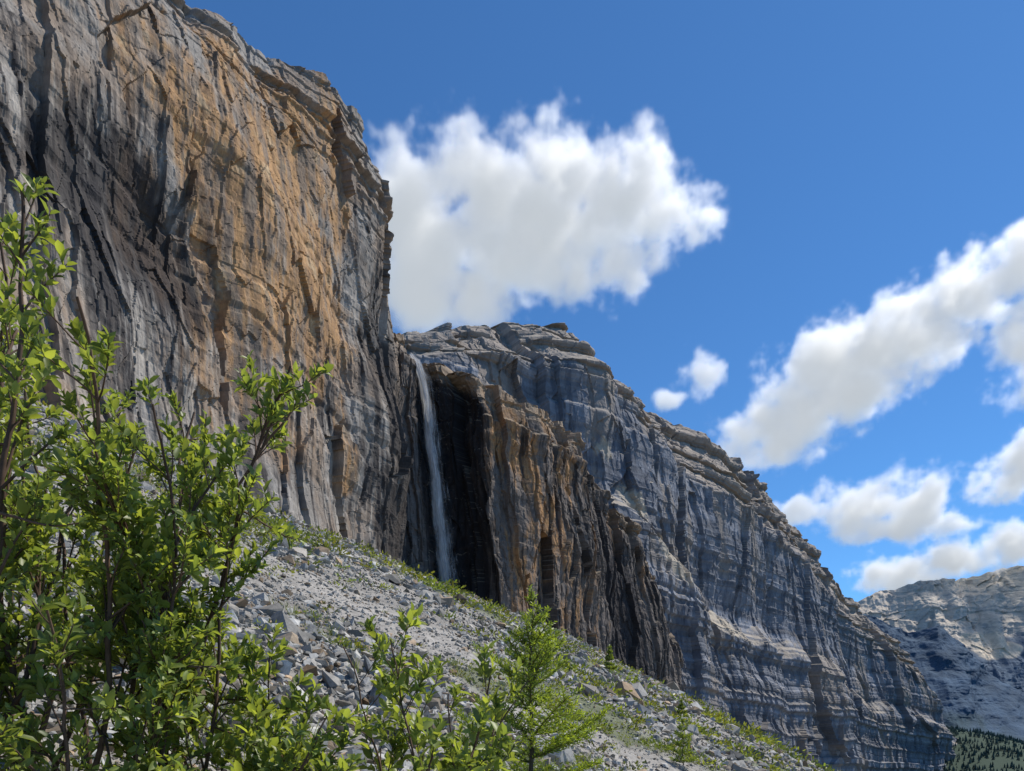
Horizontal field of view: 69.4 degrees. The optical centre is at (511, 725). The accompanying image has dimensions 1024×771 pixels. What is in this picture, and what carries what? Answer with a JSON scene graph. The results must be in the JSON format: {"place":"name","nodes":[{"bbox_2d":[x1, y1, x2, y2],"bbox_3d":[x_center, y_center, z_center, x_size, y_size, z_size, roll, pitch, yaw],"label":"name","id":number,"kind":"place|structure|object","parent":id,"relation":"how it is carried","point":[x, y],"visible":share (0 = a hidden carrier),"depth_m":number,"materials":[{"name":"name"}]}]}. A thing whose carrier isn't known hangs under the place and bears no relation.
{"place":"outdoors","nodes":[
{"label":"outdoors","id":0,"kind":"place"},
{"bbox_2d":[0,0,413,564],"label":"limestone cliff","id":1,"kind":"structure","parent":0,"point":[222,203],"depth_m":166.31,"materials":[{"name":"stone"}]},
{"bbox_2d":[0,393,1023,770],"bbox_3d":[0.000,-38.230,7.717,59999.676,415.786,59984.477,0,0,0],"label":"talus ground","id":2,"kind":"structure","parent":0,"point":[999,760],"depth_m":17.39,"materials":[{"name":"grey stone"}]},
{"bbox_2d":[0,172,366,770],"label":"willow shrub","id":3,"kind":"object","parent":2,"relation":"on","point":[133,627],"visible":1,"depth_m":2.32,"materials":[{"name":"green plant"}]},
{"bbox_2d":[118,678,319,770],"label":"willow shrub","id":4,"kind":"object","parent":2,"relation":"on","point":[261,755],"visible":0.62,"depth_m":2.60,"materials":[{"name":"green plant"}]},
{"bbox_2d":[3,543,715,770],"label":"grass","id":5,"kind":"structure","parent":2,"relation":"on","point":[286,608],"depth_m":9.31,"materials":[{"name":"green plant"}]},
{"bbox_2d":[204,602,527,770],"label":"willow shrub","id":6,"kind":"object","parent":2,"relation":"on","point":[457,758],"visible":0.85,"depth_m":2.82,"materials":[{"name":"green plant"}]},
{"bbox_2d":[2,382,834,770],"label":"alpine plants","id":7,"kind":"object","parent":2,"relation":"on","point":[596,682],"visible":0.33,"depth_m":33.81,"materials":[{"name":"green plant"}]},
{"bbox_2d":[284,679,708,751],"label":"boulders","id":8,"kind":"object","parent":2,"relation":"on","point":[672,685],"visible":0.03,"depth_m":196.76,"materials":[{"name":"stone"}]},
{"bbox_2d":[434,584,619,770],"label":"spruce sapling","id":9,"kind":"object","parent":2,"relation":"on","point":[558,743],"visible":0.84,"depth_m":4.42,"materials":[{"name":"green plant"}]},
{"bbox_2d":[393,333,684,691],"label":"waterfall headwall","id":10,"kind":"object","parent":2,"relation":"on","point":[525,499],"visible":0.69,"depth_m":274.75,"materials":[{"name":"stone"}]},
{"bbox_2d":[410,353,449,582],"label":"waterfall","id":11,"kind":"structure","parent":10,"relation":"on","point":[436,476],"depth_m":266.03,"materials":[{"name":"liquid"}]},
{"bbox_2d":[604,644,617,669],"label":"spruce sapling","id":12,"kind":"object","parent":2,"relation":"on","point":[609,656],"visible":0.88,"depth_m":59.82,"materials":[{"name":"green plant"}]},
{"bbox_2d":[676,698,688,716],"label":"spruce sapling","id":13,"kind":"object","parent":2,"relation":"on","point":[680,706],"visible":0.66,"depth_m":41.92,"materials":[{"name":"green plant"}]},
{"bbox_2d":[668,718,698,765],"bbox_3d":[3.379,0.330,14.468,0.500,1.046,0.693,0,0,-14],"label":"spruce sapling","id":14,"kind":"object","parent":2,"relation":"on","point":[683,737],"visible":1,"depth_m":14.47,"materials":[{"name":"green plant"}]},
{"bbox_2d":[942,725,1023,770],"bbox_3d":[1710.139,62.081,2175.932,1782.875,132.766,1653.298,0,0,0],"label":"conifer forest","id":15,"kind":"object","parent":2,"relation":"on","point":[999,737],"visible":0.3,"depth_m":1572.62,"materials":[{"name":"green plant"}]},
{"bbox_2d":[185,0,1023,601],"label":"sky","id":16,"kind":"structure","parent":0,"point":[793,230],"materials":[{"name":"blue"}]},
{"bbox_2d":[402,322,957,770],"bbox_3d":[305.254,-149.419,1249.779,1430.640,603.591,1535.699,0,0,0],"label":"stratified mountain","id":17,"kind":"structure","parent":0,"point":[772,629],"depth_m":871.70,"materials":[{"name":"grey stone"}]},
{"bbox_2d":[858,565,1023,694],"bbox_3d":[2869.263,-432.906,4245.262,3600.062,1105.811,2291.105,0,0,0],"label":"distant mountain","id":18,"kind":"structure","parent":0,"point":[981,618],"depth_m":4225.25,"materials":[{"name":"grey stone"}]},
{"bbox_2d":[863,614,1023,741],"bbox_3d":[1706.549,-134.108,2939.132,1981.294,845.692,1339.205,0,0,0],"label":"distant ridge","id":19,"kind":"structure","parent":0,"point":[967,688],"depth_m":2789.84,"materials":[{"name":"stone"}]}
]}

